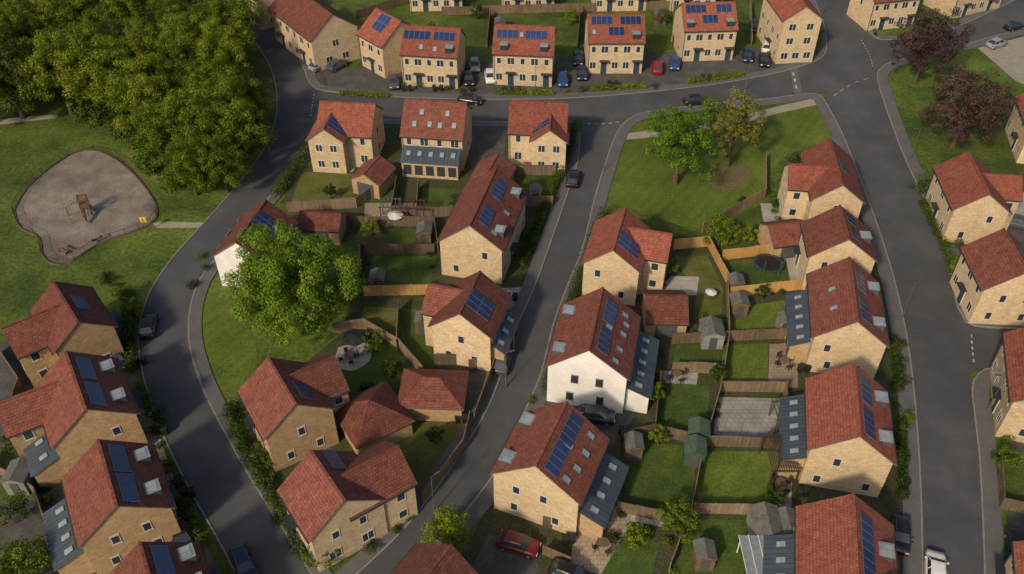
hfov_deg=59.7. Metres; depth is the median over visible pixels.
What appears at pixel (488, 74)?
parked car
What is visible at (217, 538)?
kerb
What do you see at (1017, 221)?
parked car
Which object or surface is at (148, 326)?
parked car
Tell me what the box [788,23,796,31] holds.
window
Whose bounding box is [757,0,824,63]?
house
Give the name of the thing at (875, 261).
kerb
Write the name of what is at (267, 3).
paving
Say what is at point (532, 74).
window
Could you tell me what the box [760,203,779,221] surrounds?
patio
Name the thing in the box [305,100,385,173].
house
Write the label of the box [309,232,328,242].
garage door
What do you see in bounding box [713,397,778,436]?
patio
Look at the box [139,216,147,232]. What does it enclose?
road sign
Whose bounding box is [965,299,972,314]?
window
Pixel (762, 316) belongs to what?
lawn
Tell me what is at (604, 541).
garden table
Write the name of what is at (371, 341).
tree
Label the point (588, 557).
patio
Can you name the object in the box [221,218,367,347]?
tree
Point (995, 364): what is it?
window
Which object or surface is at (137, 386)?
shrub
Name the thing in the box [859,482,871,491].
window
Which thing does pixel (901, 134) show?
pavement
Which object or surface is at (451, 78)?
door
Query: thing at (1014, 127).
house
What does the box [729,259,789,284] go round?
lawn
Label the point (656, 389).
tree
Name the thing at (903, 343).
shrub
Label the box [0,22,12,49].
tree
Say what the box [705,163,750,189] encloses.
mulch bed
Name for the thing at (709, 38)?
window
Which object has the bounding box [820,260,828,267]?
window
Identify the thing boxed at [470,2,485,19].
tree
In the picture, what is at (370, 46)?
window
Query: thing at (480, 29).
lawn
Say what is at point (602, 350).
house
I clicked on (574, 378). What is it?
window
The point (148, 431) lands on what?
shrub
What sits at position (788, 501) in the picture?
patio
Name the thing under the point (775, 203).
shrub
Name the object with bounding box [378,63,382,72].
window
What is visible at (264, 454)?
tree
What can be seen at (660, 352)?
shrub
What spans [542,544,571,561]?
garden fence
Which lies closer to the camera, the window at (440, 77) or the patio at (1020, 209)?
the patio at (1020, 209)
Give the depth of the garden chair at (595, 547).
79.00 m
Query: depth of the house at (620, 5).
162.98 m
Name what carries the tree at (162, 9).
on the ground at (134, 262)
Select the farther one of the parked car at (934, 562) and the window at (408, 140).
the window at (408, 140)
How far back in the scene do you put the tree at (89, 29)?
136.76 m
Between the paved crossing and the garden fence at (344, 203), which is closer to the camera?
the garden fence at (344, 203)
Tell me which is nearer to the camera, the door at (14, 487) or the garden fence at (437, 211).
the door at (14, 487)
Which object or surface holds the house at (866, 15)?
on the ground at (134, 262)
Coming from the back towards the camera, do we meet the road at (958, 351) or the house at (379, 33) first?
the house at (379, 33)
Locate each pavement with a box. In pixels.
[189,119,578,573]
[301,0,825,98]
[435,94,921,573]
[869,0,1012,38]
[878,29,1023,327]
[973,369,1003,573]
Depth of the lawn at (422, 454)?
88.04 m
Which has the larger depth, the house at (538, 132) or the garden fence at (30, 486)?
the house at (538, 132)
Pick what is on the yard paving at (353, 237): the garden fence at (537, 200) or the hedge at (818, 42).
the garden fence at (537, 200)
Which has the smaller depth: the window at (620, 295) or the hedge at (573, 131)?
the window at (620, 295)
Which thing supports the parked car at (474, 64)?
on the yard paving at (360, 78)
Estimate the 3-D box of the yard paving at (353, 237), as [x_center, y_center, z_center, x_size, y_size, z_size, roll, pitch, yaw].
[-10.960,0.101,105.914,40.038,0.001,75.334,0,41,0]
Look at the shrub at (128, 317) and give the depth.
101.04 m
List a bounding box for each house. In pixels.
[0,350,148,488]
[1,280,125,386]
[42,438,181,573]
[110,541,216,573]
[210,199,299,286]
[237,354,349,471]
[267,0,360,70]
[276,440,417,571]
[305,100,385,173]
[355,8,410,78]
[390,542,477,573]
[399,24,465,88]
[399,98,472,179]
[410,0,461,11]
[420,270,520,370]
[436,167,528,283]
[488,401,629,539]
[492,24,555,86]
[501,0,553,4]
[507,100,569,173]
[544,287,659,413]
[580,207,673,305]
[584,13,645,73]
[591,0,646,11]
[666,0,723,10]
[671,1,738,61]
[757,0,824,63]
[763,493,898,573]
[777,138,865,219]
[777,363,897,496]
[784,256,889,378]
[793,204,878,289]
[847,0,919,30]
[923,0,1001,18]
[924,151,1022,243]
[949,228,1023,325]
[989,327,1023,442]
[995,541,1023,573]
[1004,93,1023,163]
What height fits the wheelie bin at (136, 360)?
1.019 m
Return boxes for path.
[0,115,57,124]
[140,404,173,485]
[152,222,202,227]
[626,99,815,138]
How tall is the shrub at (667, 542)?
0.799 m
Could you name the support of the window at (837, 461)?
in the house at (835, 428)
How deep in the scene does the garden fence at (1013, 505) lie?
81.96 m
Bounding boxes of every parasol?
[342,329,367,349]
[388,211,403,219]
[705,288,716,295]
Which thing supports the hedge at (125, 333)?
on the yard paving at (31, 527)
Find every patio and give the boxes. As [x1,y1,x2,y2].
[336,343,370,370]
[365,203,422,215]
[463,370,487,416]
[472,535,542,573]
[502,287,520,308]
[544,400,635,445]
[571,506,631,573]
[630,504,663,526]
[638,276,698,294]
[659,371,697,383]
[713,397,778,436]
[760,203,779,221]
[768,343,797,387]
[774,468,791,507]
[786,258,798,279]
[1014,192,1023,214]
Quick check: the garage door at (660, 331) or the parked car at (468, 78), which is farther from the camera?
the parked car at (468, 78)
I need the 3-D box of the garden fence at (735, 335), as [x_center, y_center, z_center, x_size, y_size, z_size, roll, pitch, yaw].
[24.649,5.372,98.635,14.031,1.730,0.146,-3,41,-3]
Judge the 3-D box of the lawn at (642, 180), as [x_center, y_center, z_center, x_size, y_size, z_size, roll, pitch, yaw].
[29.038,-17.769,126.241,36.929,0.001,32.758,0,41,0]
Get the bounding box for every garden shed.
[0,457,36,494]
[368,267,385,284]
[414,310,424,334]
[416,220,431,243]
[494,15,505,23]
[529,182,541,195]
[623,430,644,460]
[653,8,666,25]
[683,434,706,467]
[687,416,710,442]
[692,537,717,571]
[698,316,725,349]
[727,271,745,291]
[729,290,750,317]
[746,501,784,535]
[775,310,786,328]
[778,506,793,533]
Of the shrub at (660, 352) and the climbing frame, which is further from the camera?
the climbing frame
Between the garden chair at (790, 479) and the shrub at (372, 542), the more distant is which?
the garden chair at (790, 479)
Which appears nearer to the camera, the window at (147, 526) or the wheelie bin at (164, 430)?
the window at (147, 526)
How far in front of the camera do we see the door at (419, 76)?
141.49 m
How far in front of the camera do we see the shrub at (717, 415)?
90.76 m
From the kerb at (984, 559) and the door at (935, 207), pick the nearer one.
the kerb at (984, 559)
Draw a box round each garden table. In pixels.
[344,352,352,359]
[599,537,609,546]
[673,369,681,377]
[776,478,786,486]
[780,356,789,364]
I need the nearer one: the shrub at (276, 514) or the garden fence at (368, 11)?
the shrub at (276, 514)
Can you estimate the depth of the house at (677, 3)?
162.50 m
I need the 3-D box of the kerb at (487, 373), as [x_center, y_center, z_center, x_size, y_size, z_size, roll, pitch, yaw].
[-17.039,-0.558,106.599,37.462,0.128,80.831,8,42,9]
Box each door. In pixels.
[8,484,22,494]
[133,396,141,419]
[169,485,178,513]
[210,568,216,573]
[243,416,258,439]
[277,32,285,47]
[282,514,296,530]
[297,49,306,63]
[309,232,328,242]
[357,182,373,197]
[365,57,374,72]
[413,73,423,86]
[418,323,424,334]
[420,234,427,243]
[421,0,429,10]
[446,74,456,88]
[453,0,459,6]
[505,72,515,85]
[510,242,518,263]
[513,0,521,4]
[541,73,550,86]
[599,60,608,73]
[606,0,614,10]
[629,450,638,460]
[632,60,642,73]
[637,0,644,10]
[654,326,677,336]
[689,455,699,467]
[693,48,703,60]
[699,560,710,571]
[708,338,717,349]
[723,47,734,59]
[735,306,744,317]
[765,37,771,46]
[780,247,794,258]
[793,245,800,267]
[877,17,889,29]
[905,14,917,26]
[930,202,939,218]
[956,282,966,304]
[960,3,973,16]
[985,0,993,10]
[992,387,1001,413]
[995,564,1005,573]
[1011,132,1018,150]
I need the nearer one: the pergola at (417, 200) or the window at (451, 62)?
the pergola at (417, 200)
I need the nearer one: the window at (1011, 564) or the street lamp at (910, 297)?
the window at (1011, 564)
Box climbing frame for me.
[65,193,96,222]
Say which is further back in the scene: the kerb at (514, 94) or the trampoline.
the kerb at (514, 94)
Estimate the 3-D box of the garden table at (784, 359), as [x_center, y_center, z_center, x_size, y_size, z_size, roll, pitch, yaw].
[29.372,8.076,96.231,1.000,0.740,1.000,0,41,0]
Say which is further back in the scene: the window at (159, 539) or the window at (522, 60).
the window at (522, 60)
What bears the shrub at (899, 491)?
on the yard paving at (886, 503)
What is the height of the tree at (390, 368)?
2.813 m
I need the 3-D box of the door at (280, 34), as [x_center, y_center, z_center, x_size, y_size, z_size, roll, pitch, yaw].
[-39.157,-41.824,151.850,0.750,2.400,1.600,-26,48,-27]
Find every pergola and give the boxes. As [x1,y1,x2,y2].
[378,197,401,215]
[404,198,425,215]
[758,434,800,487]
[768,398,778,434]
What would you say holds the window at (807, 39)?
in the house at (788, 31)
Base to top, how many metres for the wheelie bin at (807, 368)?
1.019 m
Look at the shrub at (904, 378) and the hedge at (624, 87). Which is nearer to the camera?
the shrub at (904, 378)
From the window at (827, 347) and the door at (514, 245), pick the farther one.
the door at (514, 245)
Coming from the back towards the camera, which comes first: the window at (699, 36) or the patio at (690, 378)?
the window at (699, 36)
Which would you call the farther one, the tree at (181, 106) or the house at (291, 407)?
the tree at (181, 106)
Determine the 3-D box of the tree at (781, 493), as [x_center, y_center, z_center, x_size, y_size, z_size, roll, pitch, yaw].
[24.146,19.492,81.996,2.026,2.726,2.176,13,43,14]
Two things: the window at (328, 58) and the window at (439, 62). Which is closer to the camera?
the window at (439, 62)
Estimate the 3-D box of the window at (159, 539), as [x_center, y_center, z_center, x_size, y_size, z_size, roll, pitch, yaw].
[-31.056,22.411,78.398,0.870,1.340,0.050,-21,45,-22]
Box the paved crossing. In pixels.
[790,69,801,93]
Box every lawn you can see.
[0,448,35,505]
[202,298,257,433]
[292,172,354,201]
[329,548,362,573]
[335,338,411,396]
[361,306,419,349]
[363,256,435,292]
[370,187,396,202]
[386,229,433,243]
[395,422,462,491]
[400,312,432,363]
[421,188,461,206]
[445,17,473,31]
[473,15,495,44]
[505,17,566,30]
[514,175,560,199]
[560,17,582,41]
[583,17,651,31]
[596,537,658,573]
[604,105,833,231]
[617,442,694,512]
[650,10,674,37]
[656,384,709,430]
[673,345,720,362]
[674,256,722,318]
[674,518,748,573]
[693,451,776,506]
[703,205,763,251]
[720,343,767,385]
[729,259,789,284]
[730,300,785,330]
[1004,464,1023,499]
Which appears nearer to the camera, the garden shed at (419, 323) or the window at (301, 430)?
the window at (301, 430)
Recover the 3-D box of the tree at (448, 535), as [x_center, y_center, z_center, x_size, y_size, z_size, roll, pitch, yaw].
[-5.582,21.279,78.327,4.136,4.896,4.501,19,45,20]
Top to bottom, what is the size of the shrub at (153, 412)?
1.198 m
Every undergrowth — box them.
[3,74,262,193]
[4,0,260,127]
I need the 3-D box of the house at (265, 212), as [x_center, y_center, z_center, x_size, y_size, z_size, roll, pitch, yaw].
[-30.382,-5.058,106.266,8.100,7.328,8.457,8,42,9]
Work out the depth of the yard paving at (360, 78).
145.22 m
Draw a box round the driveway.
[467,126,506,169]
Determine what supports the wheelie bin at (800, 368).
on the patio at (782, 373)
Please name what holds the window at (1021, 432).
in the house at (1008, 403)
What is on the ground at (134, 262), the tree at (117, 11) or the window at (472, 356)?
the tree at (117, 11)
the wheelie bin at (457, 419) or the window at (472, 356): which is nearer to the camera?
the wheelie bin at (457, 419)
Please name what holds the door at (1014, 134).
in the house at (1014, 127)
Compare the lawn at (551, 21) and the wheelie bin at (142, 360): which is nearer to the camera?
the wheelie bin at (142, 360)
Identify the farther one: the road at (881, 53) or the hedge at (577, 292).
the road at (881, 53)
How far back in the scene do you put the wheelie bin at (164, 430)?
88.66 m
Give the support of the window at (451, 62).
in the house at (430, 55)
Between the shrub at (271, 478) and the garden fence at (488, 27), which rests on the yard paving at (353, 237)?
the shrub at (271, 478)
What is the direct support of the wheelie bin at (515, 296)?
on the patio at (512, 290)
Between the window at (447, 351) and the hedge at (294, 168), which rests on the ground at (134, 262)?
the hedge at (294, 168)
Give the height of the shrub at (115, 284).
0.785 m
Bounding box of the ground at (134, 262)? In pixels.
[0,0,1023,573]
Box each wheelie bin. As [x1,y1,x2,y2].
[132,355,139,364]
[139,355,147,364]
[160,425,168,435]
[179,487,187,496]
[187,486,195,497]
[360,382,366,390]
[454,415,459,423]
[462,413,467,423]
[512,292,517,301]
[562,533,568,543]
[569,533,575,544]
[618,425,624,434]
[660,382,666,391]
[794,487,803,497]
[796,363,803,372]
[802,487,810,497]
[803,363,811,372]
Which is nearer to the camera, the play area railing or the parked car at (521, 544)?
the parked car at (521, 544)
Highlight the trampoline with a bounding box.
[752,245,786,276]
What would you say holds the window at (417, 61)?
in the house at (430, 55)
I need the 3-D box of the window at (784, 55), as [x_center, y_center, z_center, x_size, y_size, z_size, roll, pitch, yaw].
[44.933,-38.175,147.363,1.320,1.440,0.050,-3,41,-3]
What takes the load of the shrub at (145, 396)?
on the yard paving at (31, 527)
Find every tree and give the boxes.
[0,0,18,11]
[0,0,58,42]
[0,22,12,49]
[0,36,55,118]
[0,77,11,114]
[0,489,33,526]
[0,535,53,573]
[12,32,75,93]
[13,29,93,114]
[19,0,98,37]
[54,12,130,69]
[60,32,147,108]
[85,0,148,35]
[92,51,182,131]
[117,17,174,76]
[119,296,143,316]
[127,102,193,164]
[141,58,203,107]
[142,0,195,38]
[150,133,215,195]
[153,4,221,78]
[155,76,241,150]
[182,76,277,158]
[183,55,247,103]
[185,0,236,49]
[187,133,256,192]
[189,10,255,79]
[197,0,273,51]
[202,64,274,115]
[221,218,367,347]
[249,440,272,467]
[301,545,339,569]
[323,183,335,198]
[360,217,381,236]
[362,329,382,353]
[380,358,402,378]
[420,502,469,552]
[424,425,443,444]
[425,21,435,25]
[449,194,458,206]
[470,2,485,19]
[564,7,577,24]
[623,520,650,550]
[643,95,718,184]
[648,423,669,444]
[651,381,666,401]
[653,8,670,22]
[656,497,699,543]
[666,259,679,277]
[702,209,744,246]
[707,85,767,167]
[709,361,727,382]
[737,224,758,242]
[754,284,771,300]
[765,484,786,504]
[787,151,802,162]
[888,6,975,83]
[908,173,931,195]
[917,61,1020,148]
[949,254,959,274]
[991,444,1022,468]
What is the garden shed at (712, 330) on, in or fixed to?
on the lawn at (687, 353)
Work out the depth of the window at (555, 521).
80.00 m
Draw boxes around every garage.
[297,209,346,244]
[334,381,415,453]
[348,155,396,198]
[398,368,468,421]
[468,153,516,180]
[641,290,688,336]
[756,218,805,258]
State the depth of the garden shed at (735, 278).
104.02 m
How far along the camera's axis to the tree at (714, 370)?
93.27 m
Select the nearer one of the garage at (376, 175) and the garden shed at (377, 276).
the garden shed at (377, 276)
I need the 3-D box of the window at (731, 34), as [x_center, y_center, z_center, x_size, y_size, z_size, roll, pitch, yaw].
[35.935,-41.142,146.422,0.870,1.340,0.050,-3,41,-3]
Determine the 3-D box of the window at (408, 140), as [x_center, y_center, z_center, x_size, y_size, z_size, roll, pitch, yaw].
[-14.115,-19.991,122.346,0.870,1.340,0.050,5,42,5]
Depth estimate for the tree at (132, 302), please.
100.72 m
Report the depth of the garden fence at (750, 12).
157.50 m
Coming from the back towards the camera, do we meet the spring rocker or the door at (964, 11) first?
the door at (964, 11)
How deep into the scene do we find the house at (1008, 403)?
88.87 m
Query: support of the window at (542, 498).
in the house at (562, 468)
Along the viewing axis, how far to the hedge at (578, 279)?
107.27 m
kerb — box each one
[138,37,277,571]
[188,119,579,573]
[201,124,568,573]
[298,0,826,99]
[314,63,790,94]
[437,93,923,573]
[455,98,903,573]
[868,0,1014,39]
[877,31,1018,328]
[888,34,1022,250]
[971,368,988,573]
[989,385,1004,561]
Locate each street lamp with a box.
[182,344,203,380]
[431,471,439,511]
[505,350,514,387]
[599,138,605,171]
[902,282,924,317]
[987,374,1005,410]
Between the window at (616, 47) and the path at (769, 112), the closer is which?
the path at (769, 112)
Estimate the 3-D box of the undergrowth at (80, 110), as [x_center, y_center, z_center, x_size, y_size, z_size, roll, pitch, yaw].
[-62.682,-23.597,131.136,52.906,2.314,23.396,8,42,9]
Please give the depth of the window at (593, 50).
142.90 m
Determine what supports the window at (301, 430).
in the house at (291, 407)
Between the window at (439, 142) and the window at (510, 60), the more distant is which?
the window at (510, 60)
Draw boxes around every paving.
[0,310,220,573]
[232,0,273,29]
[245,125,568,486]
[315,70,324,83]
[324,47,789,93]
[461,214,902,573]
[978,37,1023,83]
[1007,227,1023,244]
[1009,440,1023,529]
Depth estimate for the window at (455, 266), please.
106.48 m
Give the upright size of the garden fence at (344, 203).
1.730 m
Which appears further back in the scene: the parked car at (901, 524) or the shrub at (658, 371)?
the shrub at (658, 371)
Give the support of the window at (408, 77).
in the house at (430, 55)
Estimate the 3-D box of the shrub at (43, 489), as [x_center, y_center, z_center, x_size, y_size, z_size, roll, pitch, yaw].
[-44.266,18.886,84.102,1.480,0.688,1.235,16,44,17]
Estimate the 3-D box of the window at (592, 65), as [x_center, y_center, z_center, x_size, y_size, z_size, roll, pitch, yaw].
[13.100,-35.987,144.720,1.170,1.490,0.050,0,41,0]
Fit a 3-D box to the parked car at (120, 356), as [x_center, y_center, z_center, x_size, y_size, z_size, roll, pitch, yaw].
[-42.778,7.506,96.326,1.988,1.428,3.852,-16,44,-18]
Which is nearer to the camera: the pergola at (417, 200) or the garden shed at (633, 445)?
the garden shed at (633, 445)
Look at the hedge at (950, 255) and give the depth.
112.68 m
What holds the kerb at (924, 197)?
on the ground at (134, 262)
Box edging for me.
[13,149,157,265]
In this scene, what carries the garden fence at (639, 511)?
on the yard paving at (886, 503)
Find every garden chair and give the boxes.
[592,543,598,551]
[771,472,777,480]
[786,476,792,484]
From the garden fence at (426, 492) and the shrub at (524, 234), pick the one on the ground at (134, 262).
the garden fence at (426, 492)
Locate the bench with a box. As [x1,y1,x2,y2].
[57,244,68,254]
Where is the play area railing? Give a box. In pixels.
[11,145,156,264]
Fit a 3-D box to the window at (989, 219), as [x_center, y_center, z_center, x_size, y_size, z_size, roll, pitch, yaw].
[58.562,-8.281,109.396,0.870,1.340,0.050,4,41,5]
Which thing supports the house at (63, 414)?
on the yard paving at (31, 527)
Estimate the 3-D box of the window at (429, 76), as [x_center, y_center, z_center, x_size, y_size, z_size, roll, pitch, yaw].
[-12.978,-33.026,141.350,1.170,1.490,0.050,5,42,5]
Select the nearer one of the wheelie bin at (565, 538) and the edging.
the wheelie bin at (565, 538)
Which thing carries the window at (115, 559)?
in the house at (111, 509)
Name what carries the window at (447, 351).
in the house at (472, 316)
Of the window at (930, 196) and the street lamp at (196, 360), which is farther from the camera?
the window at (930, 196)
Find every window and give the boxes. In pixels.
[108,533,122,545]
[109,554,121,566]
[110,425,122,436]
[140,520,153,532]
[152,535,163,541]
[286,449,296,460]
[296,425,306,436]
[315,435,324,447]
[325,55,332,62]
[329,546,342,561]
[330,528,340,541]
[331,37,339,47]
[342,50,349,58]
[358,514,367,526]
[359,139,365,145]
[360,154,367,162]
[361,527,375,543]
[362,54,366,63]
[368,43,372,52]
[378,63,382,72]
[404,57,409,64]
[404,73,411,81]
[406,138,412,145]
[412,0,417,6]
[413,57,421,65]
[420,139,428,146]
[426,58,431,66]
[426,74,433,82]
[433,0,438,6]
[436,59,444,67]
[436,140,442,147]
[437,75,444,83]
[443,0,448,5]
[445,349,451,353]
[448,60,453,67]
[450,141,459,148]
[452,263,459,272]
[457,334,464,344]
[470,354,478,364]
[481,251,488,260]
[495,72,502,80]
[496,56,501,64]
[504,0,509,4]
[504,259,506,273]
[507,57,514,64]
[510,501,518,511]
[512,484,520,495]
[514,151,521,159]
[515,135,520,142]
[519,73,525,81]
[520,57,524,64]
[530,57,538,65]
[530,73,537,81]
[539,493,547,505]
[544,58,548,65]
[551,515,559,526]
[565,391,573,400]
[570,374,578,383]
[589,61,596,68]
[591,45,596,52]
[593,268,601,277]
[595,378,603,387]
[595,396,603,405]
[596,0,602,6]
[600,45,608,53]
[611,61,618,68]
[613,45,618,52]
[617,0,622,6]
[617,290,624,298]
[622,61,629,68]
[623,45,631,53]
[627,0,633,6]
[636,45,640,52]
[673,0,679,6]
[683,49,690,56]
[686,34,691,41]
[695,33,703,41]
[703,48,711,56]
[707,33,712,40]
[714,48,721,55]
[716,32,724,40]
[728,32,733,39]
[779,52,788,59]
[785,37,793,44]
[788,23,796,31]
[790,51,799,59]
[800,264,803,277]
[802,36,811,44]
[802,51,810,58]
[805,22,814,30]
[810,473,822,483]
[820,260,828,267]
[821,360,831,369]
[822,343,832,352]
[831,457,843,467]
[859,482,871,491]
[869,18,876,26]
[874,4,879,11]
[882,3,890,10]
[888,16,895,24]
[893,2,898,9]
[897,16,903,23]
[901,1,908,8]
[911,0,917,7]
[927,191,932,202]
[939,218,944,231]
[952,271,959,286]
[955,230,965,238]
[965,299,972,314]
[966,270,972,282]
[970,2,977,10]
[978,0,985,8]
[982,311,993,319]
[984,215,994,223]
[992,358,997,374]
[993,376,998,386]
[996,408,1001,424]
[997,294,1008,302]
[1010,559,1012,573]
[1015,312,1023,321]
[1016,143,1020,155]
[1016,427,1023,437]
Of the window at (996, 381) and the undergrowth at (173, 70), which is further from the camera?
the undergrowth at (173, 70)
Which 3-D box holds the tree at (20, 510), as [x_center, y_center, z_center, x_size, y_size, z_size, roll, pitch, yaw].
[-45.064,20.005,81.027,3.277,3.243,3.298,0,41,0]
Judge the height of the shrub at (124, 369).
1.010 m
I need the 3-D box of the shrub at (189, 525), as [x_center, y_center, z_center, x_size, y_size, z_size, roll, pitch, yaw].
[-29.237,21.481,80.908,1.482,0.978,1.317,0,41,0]
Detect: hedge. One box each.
[119,300,139,372]
[220,406,273,492]
[263,485,314,569]
[266,140,310,198]
[337,89,389,97]
[495,87,554,95]
[516,202,548,269]
[539,118,580,211]
[539,325,554,396]
[554,283,581,322]
[568,203,613,291]
[589,82,647,91]
[685,70,745,83]
[814,22,822,51]
[889,334,905,390]
[894,416,910,499]
[918,198,957,274]
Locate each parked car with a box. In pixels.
[112,345,125,367]
[138,313,158,339]
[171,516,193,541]
[228,542,258,573]
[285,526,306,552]
[307,62,320,71]
[325,58,348,71]
[387,73,399,89]
[457,92,482,105]
[462,70,474,86]
[469,57,480,71]
[484,68,495,83]
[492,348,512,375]
[495,529,541,558]
[547,557,592,573]
[557,71,568,86]
[565,169,580,187]
[572,51,583,65]
[576,65,587,80]
[578,404,615,426]
[652,60,663,73]
[669,55,680,70]
[682,93,707,106]
[742,48,753,62]
[749,19,758,32]
[758,52,770,67]
[761,40,769,51]
[889,513,913,555]
[923,548,948,573]
[985,37,1007,49]
[1003,20,1023,31]
[1004,527,1023,557]
[1008,214,1023,229]
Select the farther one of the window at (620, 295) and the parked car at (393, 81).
the parked car at (393, 81)
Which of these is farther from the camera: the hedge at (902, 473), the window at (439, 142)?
the window at (439, 142)
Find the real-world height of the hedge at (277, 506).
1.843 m
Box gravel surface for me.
[15,151,155,263]
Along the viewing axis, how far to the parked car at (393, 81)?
141.47 m
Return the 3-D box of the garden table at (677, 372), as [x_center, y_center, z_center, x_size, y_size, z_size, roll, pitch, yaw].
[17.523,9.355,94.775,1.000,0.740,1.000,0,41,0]
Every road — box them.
[139,22,315,573]
[299,54,826,120]
[358,117,625,573]
[815,0,983,573]
[846,0,1023,73]
[943,306,1010,378]
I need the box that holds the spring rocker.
[90,233,102,241]
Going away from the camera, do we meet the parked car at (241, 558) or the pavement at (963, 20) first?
the parked car at (241, 558)
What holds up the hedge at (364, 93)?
on the ground at (134, 262)
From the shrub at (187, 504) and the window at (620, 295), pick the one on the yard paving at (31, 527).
the shrub at (187, 504)
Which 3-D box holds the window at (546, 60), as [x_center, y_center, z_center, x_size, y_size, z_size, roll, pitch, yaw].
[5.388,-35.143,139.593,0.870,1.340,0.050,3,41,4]
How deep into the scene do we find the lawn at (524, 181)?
122.50 m
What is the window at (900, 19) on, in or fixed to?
in the house at (866, 15)
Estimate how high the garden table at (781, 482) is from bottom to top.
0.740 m
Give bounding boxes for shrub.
[0,441,15,452]
[34,484,52,492]
[38,492,54,507]
[95,271,116,286]
[109,284,128,296]
[111,281,121,288]
[116,312,134,324]
[117,287,136,297]
[118,290,136,301]
[121,361,130,373]
[131,382,145,391]
[139,389,152,399]
[142,398,154,411]
[144,405,166,421]
[144,416,169,435]
[149,420,164,436]
[154,440,163,449]
[160,455,174,469]
[163,464,174,477]
[167,471,186,489]
[174,493,189,507]
[177,494,195,515]
[185,518,197,529]
[186,279,199,289]
[188,526,208,547]
[195,252,206,259]
[200,262,212,270]
[221,397,242,417]
[230,411,245,425]
[234,437,248,449]
[251,471,275,488]
[257,463,270,473]
[265,480,280,493]
[268,512,286,526]
[289,541,304,559]
[362,539,381,554]
[390,524,402,533]
[519,230,530,239]
[527,394,535,404]
[578,85,588,92]
[605,531,621,545]
[616,510,625,518]
[637,522,655,536]
[655,367,664,375]
[657,348,663,358]
[662,536,674,548]
[668,568,679,573]
[696,311,706,317]
[711,409,721,418]
[770,198,779,208]
[890,381,904,392]
[891,350,908,364]
[892,402,902,407]
[894,487,908,500]
[895,373,913,384]
[897,337,909,348]
[897,449,911,461]
[900,408,917,422]
[900,477,911,486]
[950,238,967,247]
[1000,434,1015,442]
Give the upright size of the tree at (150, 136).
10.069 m
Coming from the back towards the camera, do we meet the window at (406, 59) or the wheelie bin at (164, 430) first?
the window at (406, 59)
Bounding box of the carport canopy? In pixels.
[736,535,763,573]
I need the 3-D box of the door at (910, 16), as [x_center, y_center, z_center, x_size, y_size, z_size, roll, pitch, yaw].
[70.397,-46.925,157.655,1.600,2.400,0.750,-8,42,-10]
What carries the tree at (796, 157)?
on the ground at (134, 262)
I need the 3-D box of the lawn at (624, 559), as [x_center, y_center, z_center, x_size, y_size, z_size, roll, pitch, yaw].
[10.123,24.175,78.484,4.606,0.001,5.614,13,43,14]
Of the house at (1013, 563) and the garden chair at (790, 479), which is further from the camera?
the garden chair at (790, 479)
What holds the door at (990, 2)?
in the house at (968, 7)
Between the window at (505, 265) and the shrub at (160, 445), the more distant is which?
the window at (505, 265)
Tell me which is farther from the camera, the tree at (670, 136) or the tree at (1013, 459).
the tree at (670, 136)
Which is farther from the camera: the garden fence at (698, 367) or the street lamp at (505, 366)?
the garden fence at (698, 367)
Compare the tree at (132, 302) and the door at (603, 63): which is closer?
the tree at (132, 302)
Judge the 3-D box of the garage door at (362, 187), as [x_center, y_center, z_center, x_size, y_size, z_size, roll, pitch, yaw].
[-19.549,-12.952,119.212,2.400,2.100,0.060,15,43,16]
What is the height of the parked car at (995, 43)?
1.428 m
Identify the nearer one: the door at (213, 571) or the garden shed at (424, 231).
the door at (213, 571)
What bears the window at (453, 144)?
in the house at (435, 136)
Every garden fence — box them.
[0,351,23,395]
[0,467,43,517]
[286,187,370,212]
[331,317,422,368]
[347,215,438,251]
[355,0,407,18]
[358,246,361,294]
[360,243,434,254]
[363,284,426,295]
[391,175,452,216]
[395,299,399,350]
[416,179,418,205]
[421,410,470,503]
[433,353,456,364]
[441,1,669,14]
[468,358,494,421]
[487,12,490,45]
[514,165,555,174]
[525,195,552,205]
[542,516,552,528]
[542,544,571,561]
[577,5,580,46]
[616,500,690,526]
[620,370,661,441]
[656,424,778,447]
[668,279,730,571]
[671,327,786,344]
[671,361,723,373]
[673,236,728,282]
[692,502,779,514]
[702,151,766,232]
[720,380,788,392]
[721,244,768,259]
[729,279,803,296]
[749,0,752,44]
[783,382,788,396]
[996,454,1006,507]
[999,497,1023,512]
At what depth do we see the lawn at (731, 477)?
85.28 m
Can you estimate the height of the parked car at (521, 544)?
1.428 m
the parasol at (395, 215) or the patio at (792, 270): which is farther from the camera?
the parasol at (395, 215)

